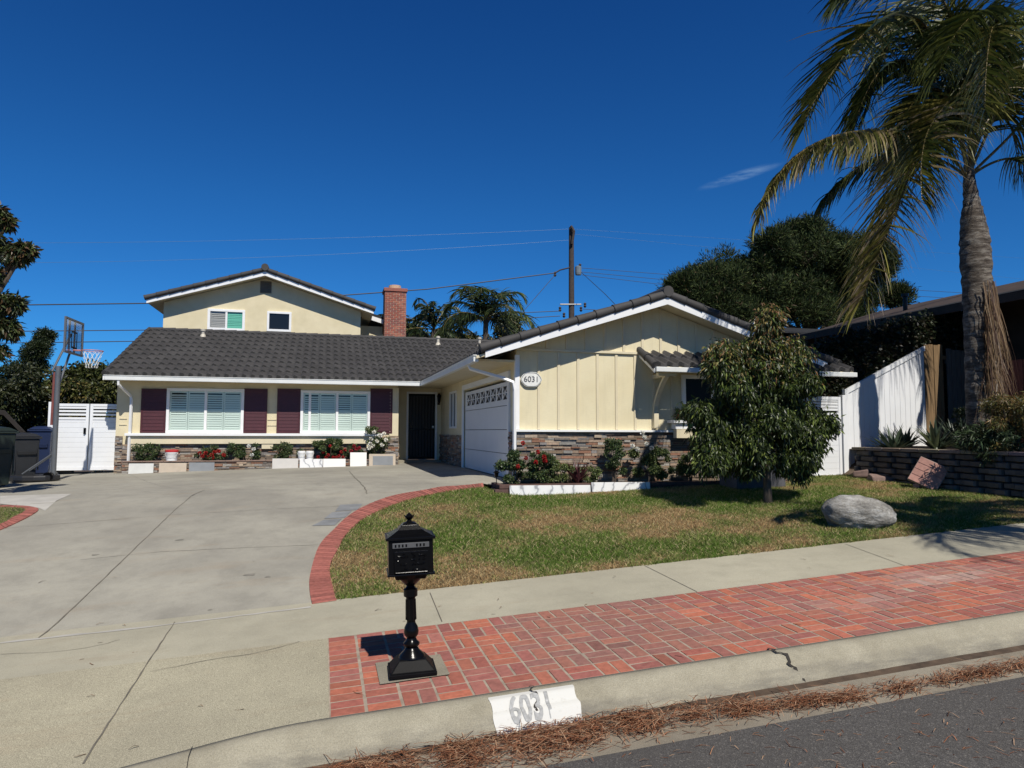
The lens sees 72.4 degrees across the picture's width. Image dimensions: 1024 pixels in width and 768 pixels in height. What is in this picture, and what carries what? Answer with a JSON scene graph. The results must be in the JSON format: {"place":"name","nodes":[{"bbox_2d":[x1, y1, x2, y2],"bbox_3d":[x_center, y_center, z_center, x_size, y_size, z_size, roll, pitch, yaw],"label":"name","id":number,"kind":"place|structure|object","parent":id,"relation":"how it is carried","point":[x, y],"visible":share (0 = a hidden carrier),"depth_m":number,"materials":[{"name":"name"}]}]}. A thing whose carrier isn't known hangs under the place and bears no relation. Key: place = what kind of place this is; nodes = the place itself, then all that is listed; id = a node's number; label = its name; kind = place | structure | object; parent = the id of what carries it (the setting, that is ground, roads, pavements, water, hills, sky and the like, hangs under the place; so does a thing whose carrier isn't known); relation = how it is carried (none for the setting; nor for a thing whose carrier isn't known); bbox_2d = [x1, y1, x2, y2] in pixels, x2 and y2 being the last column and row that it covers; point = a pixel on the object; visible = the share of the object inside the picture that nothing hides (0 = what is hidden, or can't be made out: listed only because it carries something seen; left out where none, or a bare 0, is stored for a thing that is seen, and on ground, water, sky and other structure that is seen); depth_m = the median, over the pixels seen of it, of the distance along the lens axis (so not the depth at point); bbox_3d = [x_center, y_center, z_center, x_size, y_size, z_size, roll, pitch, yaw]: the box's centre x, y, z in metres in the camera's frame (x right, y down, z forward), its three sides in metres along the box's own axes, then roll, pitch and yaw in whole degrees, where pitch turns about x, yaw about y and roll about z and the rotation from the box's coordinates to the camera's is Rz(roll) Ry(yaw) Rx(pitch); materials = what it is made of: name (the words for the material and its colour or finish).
{"place":"outdoors","nodes":[
{"label":"outdoors","id":0,"kind":"place"},
{"bbox_2d":[0,638,328,767],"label":"driveway apron","id":1,"kind":"object","parent":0,"point":[56,720],"visible":1,"depth_m":4.72,"materials":[{"name":"concrete"}]},
{"bbox_2d":[82,622,174,763],"bbox_3d":[-2.816,2.217,5.314,0.035,0.160,2.534,1,-4,-15],"label":"expansion joint","id":2,"kind":"object","parent":1,"relation":"on","point":[91,749],"visible":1,"depth_m":4.78,"materials":[{"name":"concrete"}]},
{"bbox_2d":[0,462,505,636],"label":"driveway","id":3,"kind":"structure","parent":0,"point":[172,580],"depth_m":9.17,"materials":[{"name":"concrete"}]},
{"bbox_2d":[0,427,18,485],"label":"wheelie bin","id":4,"kind":"object","parent":3,"relation":"on","point":[7,444],"visible":1,"depth_m":13.98,"materials":[{"name":"green plastic"}]},
{"bbox_2d":[0,505,25,523],"bbox_3d":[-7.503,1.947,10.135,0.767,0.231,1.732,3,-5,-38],"label":"turf ground beside driveway","id":5,"kind":"structure","parent":3,"relation":"on","point":[9,512],"depth_m":10.32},
{"bbox_2d":[0,505,38,529],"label":"brick border","id":6,"kind":"object","parent":3,"relation":"on","point":[29,511],"visible":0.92,"depth_m":10.16,"materials":[{"name":"brick"}]},
{"bbox_2d":[10,433,41,474],"bbox_3d":[-11.168,1.660,15.955,0.755,1.098,0.560,-3,-5,40],"label":"wheelie bin","id":7,"kind":"object","parent":3,"relation":"on","point":[26,451],"visible":0.56,"depth_m":15.75,"materials":[{"name":"grey plastic"}]},
{"bbox_2d":[0,494,69,509],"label":"concrete patch","id":8,"kind":"object","parent":3,"relation":"on","point":[45,500],"visible":1,"depth_m":11.24,"materials":[{"name":"concrete"}]},
{"bbox_2d":[27,426,56,473],"bbox_3d":[-12.335,1.745,18.401,0.560,1.278,0.735,2,-4,-20],"label":"wheelie bin","id":9,"kind":"object","parent":3,"relation":"on","point":[45,443],"visible":0.47,"depth_m":18.16,"materials":[{"name":"blue plastic"}]},
{"bbox_2d":[9,316,103,481],"bbox_3d":[-10.415,0.336,16.056,0.974,3.707,1.677,-4,-5,45],"label":"basketball hoop","id":10,"kind":"object","parent":3,"relation":"on","point":[53,475],"visible":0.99,"depth_m":15.85,"materials":[{"name":"grey metal"}]},
{"bbox_2d":[48,402,116,471],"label":"double gate","id":11,"kind":"structure","parent":3,"relation":"on","point":[74,452],"depth_m":18.62,"materials":[{"name":"white plastic"}]},
{"bbox_2d":[39,490,203,636],"bbox_3d":[-4.826,2.058,9.268,0.055,0.803,6.155,1,-4,-11],"label":"expansion joint","id":12,"kind":"object","parent":3,"relation":"on","point":[109,572],"visible":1,"depth_m":7.86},
{"bbox_2d":[128,463,153,473],"bbox_3d":[-9.534,2.195,17.989,0.582,0.305,0.047,1,-4,-15],"label":"leaning tile","id":13,"kind":"object","parent":3,"relation":"on","point":[141,468],"visible":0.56,"depth_m":17.99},
{"bbox_2d":[159,463,186,472],"bbox_3d":[-8.813,2.206,18.184,0.654,0.308,0.047,1,-4,-15],"label":"leaning tile","id":14,"kind":"object","parent":3,"relation":"on","point":[172,467],"visible":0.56,"depth_m":18.18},
{"bbox_2d":[189,462,214,470],"bbox_3d":[-8.142,2.213,18.364,0.618,0.309,0.047,1,-4,-15],"label":"leaning tile","id":15,"kind":"object","parent":3,"relation":"on","point":[205,466],"visible":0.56,"depth_m":18.37,"materials":[{"name":"tile"}]},
{"bbox_2d":[121,459,368,473],"bbox_3d":[-6.732,2.330,19.071,6.934,0.530,0.590,1,-4,-15],"label":"stone planter","id":16,"kind":"object","parent":3,"relation":"on","point":[239,464],"visible":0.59,"depth_m":18.59,"materials":[{"name":"stone"}]},
{"bbox_2d":[131,442,162,460],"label":"rose bush","id":17,"kind":"object","parent":16,"relation":"on","point":[141,449],"visible":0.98,"depth_m":18.30,"materials":[{"name":"green plant"}]},
{"bbox_2d":[165,449,178,460],"bbox_3d":[-8.909,1.860,18.325,0.321,0.291,0.335,1,-4,-15],"label":"bucket","id":18,"kind":"object","parent":16,"relation":"on","point":[171,454],"visible":1,"depth_m":18.21,"materials":[{"name":"white paint"}]},
{"bbox_2d":[194,444,228,459],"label":"geranium","id":19,"kind":"object","parent":16,"relation":"on","point":[206,451],"visible":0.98,"depth_m":18.62,"materials":[{"name":"green plant"}]},
{"bbox_2d":[225,442,260,459],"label":"rose bush","id":20,"kind":"object","parent":16,"relation":"on","point":[240,452],"visible":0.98,"depth_m":18.97,"materials":[{"name":"green plant"}]},
{"bbox_2d":[270,441,305,458],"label":"rose bush","id":21,"kind":"object","parent":16,"relation":"on","point":[286,451],"visible":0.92,"depth_m":19.16,"materials":[{"name":"green plant"}]},
{"bbox_2d":[312,437,346,458],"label":"geranium","id":22,"kind":"object","parent":16,"relation":"on","point":[330,451],"visible":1,"depth_m":19.44,"materials":[{"name":"green plant"}]},
{"bbox_2d":[343,443,364,457],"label":"geranium","id":23,"kind":"object","parent":16,"relation":"on","point":[349,449],"visible":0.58,"depth_m":19.58,"materials":[{"name":"red plant"}]},
{"bbox_2d":[365,426,390,458],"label":"rose bush","id":24,"kind":"object","parent":16,"relation":"on","point":[377,443],"visible":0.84,"depth_m":19.82,"materials":[{"name":"green plant"}]},
{"bbox_2d":[272,458,297,468],"bbox_3d":[-6.126,2.180,18.913,0.668,0.334,0.050,1,-4,-15],"label":"leaning tile","id":25,"kind":"object","parent":3,"relation":"on","point":[286,463],"visible":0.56,"depth_m":18.91,"materials":[{"name":"tile"}]},
{"bbox_2d":[300,459,322,467],"bbox_3d":[-5.475,2.198,19.086,0.602,0.307,0.047,1,-4,-15],"label":"leaning tile","id":26,"kind":"object","parent":3,"relation":"on","point":[307,463],"visible":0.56,"depth_m":19.09,"materials":[{"name":"tile"}]},
{"bbox_2d":[323,459,345,466],"bbox_3d":[-4.883,2.200,19.245,0.599,0.287,0.045,1,-4,-15],"label":"leaning tile","id":27,"kind":"object","parent":3,"relation":"on","point":[334,462],"visible":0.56,"depth_m":19.25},
{"bbox_2d":[324,511,350,518],"bbox_3d":[-2.587,1.945,10.427,0.289,0.063,0.481,0,-4,1],"label":"slate inlay","id":28,"kind":"object","parent":3,"relation":"on","point":[342,514],"visible":1,"depth_m":10.43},
{"bbox_2d":[336,504,361,510],"bbox_3d":[-2.532,1.916,10.879,0.429,0.063,0.402,1,-4,-15],"label":"slate inlay","id":29,"kind":"object","parent":3,"relation":"on","point":[344,507],"visible":1,"depth_m":10.87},
{"bbox_2d":[350,452,366,465],"bbox_3d":[-4.264,2.116,19.427,0.447,0.430,0.062,1,-4,-15],"label":"leaning tile","id":30,"kind":"object","parent":3,"relation":"on","point":[358,458],"visible":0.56,"depth_m":19.43,"materials":[{"name":"tile"}]},
{"bbox_2d":[369,454,395,465],"bbox_3d":[-3.629,2.146,19.593,0.730,0.374,0.055,1,-4,-15],"label":"leaning tile","id":31,"kind":"object","parent":3,"relation":"on","point":[381,459],"visible":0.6,"depth_m":19.58,"materials":[{"name":"tile"}]},
{"bbox_2d":[0,523,1023,678],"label":"sidewalk","id":32,"kind":"structure","parent":0,"point":[344,617],"depth_m":6.77,"materials":[{"name":"concrete"}]},
{"bbox_2d":[0,606,310,642],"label":"seam","id":33,"kind":"object","parent":32,"relation":"on","point":[147,626],"visible":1,"depth_m":6.39,"materials":[{"name":"concrete"}]},
{"bbox_2d":[0,0,1023,412],"label":"sky","id":34,"kind":"structure","parent":0,"point":[137,127],"materials":[{"name":"blue"}]},
{"bbox_2d":[74,455,1023,767],"bbox_3d":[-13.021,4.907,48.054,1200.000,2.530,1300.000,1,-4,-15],"label":"ground","id":35,"kind":"structure","parent":0,"point":[848,677],"depth_m":4.88,"materials":[{"name":"soil"}]},
{"bbox_2d":[0,201,43,364],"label":"magnolia tree","id":36,"kind":"object","parent":35,"relation":"on","point":[20,254],"visible":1,"depth_m":11.34,"materials":[{"name":"green plant"}]},
{"bbox_2d":[0,362,51,432],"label":"hedge tree","id":37,"kind":"object","parent":35,"relation":"on","point":[19,395],"visible":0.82,"depth_m":19.27,"materials":[{"name":"green plant"}]},
{"bbox_2d":[0,326,59,380],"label":"dark tree","id":38,"kind":"object","parent":35,"relation":"on","point":[38,346],"visible":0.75,"depth_m":23.37,"materials":[{"name":"green plant"}]},
{"bbox_2d":[0,410,73,473],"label":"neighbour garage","id":39,"kind":"structure","parent":35,"relation":"on","point":[14,423],"depth_m":16.68,"materials":[{"name":"grey wood"}]},
{"bbox_2d":[1,367,115,447],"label":"citrus tree","id":40,"kind":"object","parent":35,"relation":"on","point":[72,391],"visible":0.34,"depth_m":21.01,"materials":[{"name":"green plant"}]},
{"bbox_2d":[61,358,116,470],"bbox_3d":[-13.280,1.291,22.461,2.876,4.262,2.078,0,-4,6],"label":"citrus tree","id":41,"kind":"object","parent":35,"relation":"on","point":[91,375],"visible":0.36,"depth_m":22.12,"materials":[{"name":"green plant"}]},
{"bbox_2d":[309,483,483,603],"bbox_3d":[-1.771,2.052,10.271,1.324,0.756,6.571,-1,-4,12],"label":"brick border","id":42,"kind":"object","parent":35,"relation":"on","point":[321,590],"visible":0.91,"depth_m":9.11,"materials":[{"name":"brick"}]},
{"bbox_2d":[378,304,446,337],"bbox_3d":[-5.767,-0.431,38.134,4.434,7.830,5.176,1,-4,-15],"label":"background palm","id":43,"kind":"object","parent":35,"relation":"on","point":[414,334],"visible":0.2,"depth_m":37.61,"materials":[{"name":"green plant"}]},
{"bbox_2d":[406,298,476,338],"bbox_3d":[-4.195,-0.613,36.483,4.675,7.981,3.616,1,-4,-15],"label":"background palm","id":44,"kind":"object","parent":35,"relation":"on","point":[432,320],"visible":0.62,"depth_m":36.22,"materials":[{"name":"green plant"}]},
{"bbox_2d":[101,263,856,482],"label":"ranch house","id":45,"kind":"structure","parent":35,"relation":"on","point":[265,357],"depth_m":18.94,"materials":[{"name":"beige paint"}]},
{"bbox_2d":[165,388,243,432],"bbox_3d":[-8.335,0.730,19.044,1.953,1.212,0.067,1,-4,-15],"label":"window","id":46,"kind":"structure","parent":45,"relation":"in","point":[188,410],"depth_m":19.04,"materials":[{"name":"glass"}]},
{"bbox_2d":[207,308,244,330],"bbox_3d":[-10.344,-2.317,25.349,1.268,0.777,0.067,1,-4,-15],"label":"window","id":47,"kind":"structure","parent":45,"relation":"in","point":[217,319],"depth_m":25.34,"materials":[{"name":"white paint"}]},
{"bbox_2d":[267,311,291,331],"bbox_3d":[-8.587,-2.301,25.823,0.857,0.741,0.067,1,-4,-15],"label":"window","id":48,"kind":"structure","parent":45,"relation":"in","point":[277,321],"depth_m":25.82,"materials":[{"name":"white paint"}]},
{"bbox_2d":[300,390,369,433],"bbox_3d":[-5.021,0.800,19.935,1.923,1.213,0.067,1,-4,-15],"label":"window","id":49,"kind":"structure","parent":45,"relation":"in","point":[320,411],"depth_m":19.94,"materials":[{"name":"glass"}]},
{"bbox_2d":[408,394,434,458],"bbox_3d":[-2.822,1.327,21.876,0.830,2.035,0.110,1,-4,-15],"label":"front door","id":50,"kind":"structure","parent":45,"relation":"in","point":[421,412],"depth_m":21.89,"materials":[{"name":"black metal"}]},
{"bbox_2d":[449,390,456,428],"bbox_3d":[-1.662,0.738,19.977,0.080,1.060,1.050,1,-4,-15],"label":"window","id":51,"kind":"structure","parent":45,"relation":"in","point":[452,395],"depth_m":19.95,"materials":[{"name":"glass"}]},
{"bbox_2d":[465,382,506,476],"bbox_3d":[-0.622,1.059,16.214,0.071,1.958,4.580,1,-4,-15],"label":"garage door","id":52,"kind":"structure","parent":45,"relation":"in","point":[494,441],"depth_m":16.03,"materials":[{"name":"metal"}]},
{"bbox_2d":[681,375,734,414],"bbox_3d":[4.453,0.290,14.640,1.990,0.920,0.067,1,-4,-15],"label":"window","id":53,"kind":"structure","parent":45,"relation":"in","point":[690,384],"depth_m":14.47,"materials":[{"name":"glass"}]},
{"bbox_2d":[432,285,538,339],"bbox_3d":[-1.268,-0.773,35.137,5.618,8.135,5.302,1,-4,-15],"label":"background palm","id":54,"kind":"object","parent":35,"relation":"on","point":[487,307],"visible":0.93,"depth_m":34.66,"materials":[{"name":"green plant"}]},
{"bbox_2d":[456,314,524,339],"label":"leafy tree","id":55,"kind":"object","parent":35,"relation":"on","point":[495,333],"visible":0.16,"depth_m":40.98,"materials":[{"name":"green plant"}]},
{"bbox_2d":[554,225,585,317],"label":"utility pole","id":56,"kind":"object","parent":35,"relation":"on","point":[571,304],"visible":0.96,"depth_m":48.10,"materials":[{"name":"brown wood"}]},
{"bbox_2d":[26,273,554,304],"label":"power line","id":57,"kind":"object","parent":56,"relation":"attached to","point":[344,295],"visible":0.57,"depth_m":44.33,"materials":[{"name":"metal"}]},
{"bbox_2d":[24,311,556,331],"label":"power line","id":58,"kind":"object","parent":56,"relation":"attached to","point":[141,330],"visible":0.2,"depth_m":40.37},
{"bbox_2d":[120,611,1023,767],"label":"kerb","id":59,"kind":"structure","parent":35,"relation":"on","point":[307,744],"depth_m":4.64,"materials":[{"name":"concrete"}]},
{"bbox_2d":[488,685,582,735],"bbox_3d":[0.150,2.081,4.473,0.586,0.197,0.193,1,-4,-15],"label":"kerb number patch","id":60,"kind":"object","parent":59,"relation":"attached to","point":[559,703],"visible":0.98,"depth_m":4.46,"materials":[{"name":"white paint"}]},
{"bbox_2d":[328,551,1023,717],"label":"brick paving","id":61,"kind":"structure","parent":35,"relation":"on","point":[503,671],"depth_m":5.72,"materials":[{"name":"brick"}]},
{"bbox_2d":[376,654,448,683],"bbox_3d":[-0.726,2.053,5.055,0.483,0.035,0.433,1,-4,-15],"label":"mailbox footing","id":62,"kind":"object","parent":61,"relation":"on","point":[383,673],"visible":0.44,"depth_m":5.01,"materials":[{"name":"concrete"}]},
{"bbox_2d":[384,512,436,679],"bbox_3d":[-0.731,1.492,5.032,0.384,1.128,0.312,1,-4,-15],"label":"mailbox","id":63,"kind":"object","parent":62,"relation":"on","point":[409,541],"visible":1,"depth_m":4.93,"materials":[{"name":"black metal"}]},
{"bbox_2d":[394,550,427,572],"bbox_3d":[-0.708,1.244,4.915,0.241,0.147,0.013,1,-4,-12],"label":"door","id":64,"kind":"structure","parent":63,"relation":"in","point":[397,567],"depth_m":4.91,"materials":[{"name":"black metal"}]},
{"bbox_2d":[355,650,1023,767],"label":"gutter","id":65,"kind":"object","parent":35,"relation":"on","point":[712,727],"visible":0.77,"depth_m":4.42,"materials":[{"name":"concrete"}]},
{"bbox_2d":[313,655,1023,767],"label":"pine needle litter","id":66,"kind":"object","parent":65,"relation":"on","point":[577,733],"visible":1,"depth_m":4.32,"materials":[{"name":"plant"}]},
{"bbox_2d":[654,210,920,328],"bbox_3d":[13.999,-2.773,35.017,15.063,12.800,5.710,1,-4,-15],"label":"pine tree","id":67,"kind":"object","parent":35,"relation":"on","point":[789,262],"visible":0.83,"depth_m":33.88,"materials":[{"name":"green plant"}]},
{"bbox_2d":[780,327,818,401],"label":"house","id":68,"kind":"structure","parent":35,"relation":"on","point":[791,331],"depth_m":27.17,"materials":[{"name":"grey"}]},
{"bbox_2d":[803,395,848,475],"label":"side gate","id":69,"kind":"structure","parent":35,"relation":"on","point":[836,462],"depth_m":15.63,"materials":[{"name":"white plastic"}]},
{"bbox_2d":[852,447,1023,498],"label":"retaining wall","id":70,"kind":"structure","parent":35,"relation":"on","point":[971,478],"depth_m":12.47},
{"bbox_2d":[328,473,1023,599],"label":"turf ground","id":71,"kind":"structure","parent":0,"point":[356,557],"depth_m":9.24,"materials":[{"name":"plant"}]},
{"bbox_2d":[509,485,590,494],"bbox_3d":[0.705,1.964,12.749,1.547,0.251,0.050,1,-4,-15],"label":"edging","id":72,"kind":"object","parent":71,"relation":"on","point":[538,489],"depth_m":12.73,"materials":[{"name":"concrete"}]},
{"bbox_2d":[591,482,649,491],"bbox_3d":[2.042,1.933,13.110,1.182,0.197,0.045,1,-4,-15],"label":"marble slab","id":73,"kind":"object","parent":71,"relation":"on","point":[604,486],"depth_m":13.08,"materials":[{"name":"stone"}]},
{"bbox_2d":[491,480,787,492],"bbox_3d":[2.550,2.017,13.664,6.100,0.250,0.700,1,-4,-15],"label":"garden bed","id":74,"kind":"object","parent":71,"relation":"on","point":[501,487],"visible":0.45,"depth_m":13.37,"materials":[{"name":"soil"}]},
{"bbox_2d":[493,441,537,483],"bbox_3d":[0.056,1.478,12.993,0.762,0.860,0.608,1,-4,-15],"label":"rose bush","id":75,"kind":"object","parent":74,"relation":"on","point":[513,463],"visible":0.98,"depth_m":12.81,"materials":[{"name":"green plant"}]},
{"bbox_2d":[526,449,555,483],"bbox_3d":[0.560,1.560,13.133,0.574,0.680,0.598,1,-4,-15],"label":"rose bush","id":76,"kind":"object","parent":74,"relation":"on","point":[541,476],"visible":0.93,"depth_m":13.00,"materials":[{"name":"green plant"}]},
{"bbox_2d":[545,459,574,483],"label":"shrub","id":77,"kind":"object","parent":74,"relation":"on","point":[556,478],"visible":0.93,"depth_m":13.15,"materials":[{"name":"green plant"}]},
{"bbox_2d":[564,459,592,482],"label":"flax plant","id":78,"kind":"object","parent":74,"relation":"on","point":[577,475],"visible":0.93,"depth_m":13.24,"materials":[{"name":"plant"}]},
{"bbox_2d":[580,465,601,482],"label":"shrub","id":79,"kind":"object","parent":74,"relation":"on","point":[595,475],"visible":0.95,"depth_m":13.32,"materials":[{"name":"green plant"}]},
{"bbox_2d":[603,437,627,481],"bbox_3d":[1.974,1.476,13.548,0.436,0.910,0.450,4,-5,-44],"label":"rose bush","id":80,"kind":"object","parent":74,"relation":"on","point":[615,445],"visible":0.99,"depth_m":13.51,"materials":[{"name":"green plant"}]},
{"bbox_2d":[628,430,675,481],"bbox_3d":[2.719,1.424,13.661,1.068,1.037,0.744,1,-4,-15],"label":"rose bush","id":81,"kind":"object","parent":74,"relation":"on","point":[650,461],"visible":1,"depth_m":13.62,"materials":[{"name":"green plant"}]},
{"bbox_2d":[675,454,696,480],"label":"shrub","id":82,"kind":"object","parent":74,"relation":"on","point":[681,469],"visible":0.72,"depth_m":13.89,"materials":[{"name":"green plant"}]},
{"bbox_2d":[719,468,785,489],"bbox_3d":[4.624,1.846,13.473,1.116,0.566,0.650,1,-4,-15],"label":"planter box","id":83,"kind":"object","parent":71,"relation":"on","point":[733,483],"visible":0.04,"depth_m":13.22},
{"bbox_2d":[675,301,846,503],"bbox_3d":[4.121,0.294,11.727,2.985,3.457,1.647,1,-4,-15],"label":"young tree","id":84,"kind":"object","parent":71,"relation":"on","point":[760,376],"visible":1,"depth_m":11.40,"materials":[{"name":"green plant"}]},
{"bbox_2d":[821,495,896,529],"bbox_3d":[4.777,1.805,9.652,1.004,0.546,0.755,4,-4,-3],"label":"boulder","id":85,"kind":"object","parent":71,"relation":"on","point":[851,511],"visible":0.8,"depth_m":9.38,"materials":[{"name":"stone"}]},
{"bbox_2d":[867,474,895,481],"bbox_3d":[7.415,1.897,14.071,0.474,0.180,0.279,0,-4,6],"label":"rubble stone","id":86,"kind":"object","parent":71,"relation":"on","point":[874,477],"visible":0.72,"depth_m":13.96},
{"bbox_2d":[907,456,947,489],"bbox_3d":[7.606,1.651,12.787,0.655,0.650,0.296,-3,-5,39],"label":"brick slab","id":87,"kind":"object","parent":71,"relation":"on","point":[927,473],"depth_m":12.76,"materials":[{"name":"stone"}]},
{"bbox_2d":[537,677,1023,767],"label":"street","id":88,"kind":"structure","parent":0,"point":[894,720],"depth_m":4.02,"materials":[{"name":"asphalt"}]},
{"bbox_2d":[443,666,1023,767],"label":"scattered pine needles","id":89,"kind":"object","parent":88,"relation":"on","point":[824,732],"visible":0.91,"depth_m":4.07,"materials":[{"name":"plant"}]},
{"bbox_2d":[875,446,1023,455],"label":"raised soil bank","id":90,"kind":"structure","parent":0,"point":[928,447],"depth_m":14.47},
{"bbox_2d":[842,346,926,466],"bbox_3d":[8.625,0.660,16.144,2.290,3.161,0.100,1,-4,-15],"label":"sloped fence","id":91,"kind":"object","parent":90,"relation":"on","point":[892,396],"visible":0.77,"depth_m":16.17,"materials":[{"name":"white plastic"}]},
{"bbox_2d":[806,308,963,437],"bbox_3d":[9.157,0.216,16.970,5.939,4.505,1.082,1,-4,-15],"label":"ivy hedge","id":92,"kind":"object","parent":90,"relation":"on","point":[869,350],"visible":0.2,"depth_m":16.54,"materials":[{"name":"green plant"}]},
{"bbox_2d":[749,0,1023,431],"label":"palm tree","id":93,"kind":"object","parent":90,"relation":"on","point":[974,95],"visible":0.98,"depth_m":12.50,"materials":[{"name":"plant"}]},
{"bbox_2d":[864,425,919,447],"bbox_3d":[7.784,1.099,14.453,1.102,0.606,1.155,3,-5,-31],"label":"agave","id":94,"kind":"object","parent":90,"relation":"on","point":[893,442],"visible":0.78,"depth_m":14.29,"materials":[{"name":"plant"}]},
{"bbox_2d":[881,425,924,446],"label":"agave","id":95,"kind":"object","parent":90,"relation":"on","point":[906,436],"visible":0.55,"depth_m":15.22,"materials":[{"name":"plant"}]},
{"bbox_2d":[786,280,1023,394],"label":"neighbour house","id":96,"kind":"structure","parent":90,"relation":"on","point":[1011,299],"depth_m":17.07,"materials":[{"name":"grey"}]},
{"bbox_2d":[923,344,947,439],"bbox_3d":[10.058,0.365,16.604,0.675,2.621,0.078,1,-4,-15],"label":"wood fence","id":97,"kind":"object","parent":90,"relation":"on","point":[934,357],"visible":0.61,"depth_m":16.57,"materials":[{"name":"wood"}]},
{"bbox_2d":[912,416,960,448],"bbox_3d":[8.556,0.977,14.017,0.966,0.712,0.930,-3,-5,35],"label":"agave","id":98,"kind":"object","parent":90,"relation":"on","point":[932,438],"visible":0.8,"depth_m":13.88,"materials":[{"name":"plant"}]},
{"bbox_2d":[922,416,965,446],"bbox_3d":[9.469,0.976,14.956,1.380,0.804,1.280,-2,-5,33],"label":"agave","id":99,"kind":"object","parent":90,"relation":"on","point":[949,426],"visible":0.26,"depth_m":14.98,"materials":[{"name":"plant"}]},
{"bbox_2d":[944,348,965,438],"bbox_3d":[10.947,0.427,16.882,1.127,2.541,0.077,1,-4,-15],"label":"wood fence","id":100,"kind":"object","parent":90,"relation":"on","point":[955,371],"visible":0.3,"depth_m":16.80,"materials":[{"name":"wood"}]},
{"bbox_2d":[951,406,1022,435],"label":"bank shrub","id":101,"kind":"object","parent":90,"relation":"on","point":[960,411],"visible":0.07,"depth_m":14.56,"materials":[{"name":"green plant"}]},
{"bbox_2d":[951,418,1023,469],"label":"bank shrub","id":102,"kind":"object","parent":90,"relation":"on","point":[1007,435],"visible":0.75,"depth_m":11.90,"materials":[{"name":"green plant"}]},
{"bbox_2d":[963,391,1023,457],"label":"bank shrub","id":103,"kind":"object","parent":90,"relation":"on","point":[1000,410],"visible":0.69,"depth_m":11.89,"materials":[{"name":"green plant"}]},
{"bbox_2d":[1000,359,1023,445],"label":"wood fence","id":104,"kind":"object","parent":90,"relation":"on","point":[1018,376],"visible":0.16,"depth_m":15.63,"materials":[{"name":"wood"}]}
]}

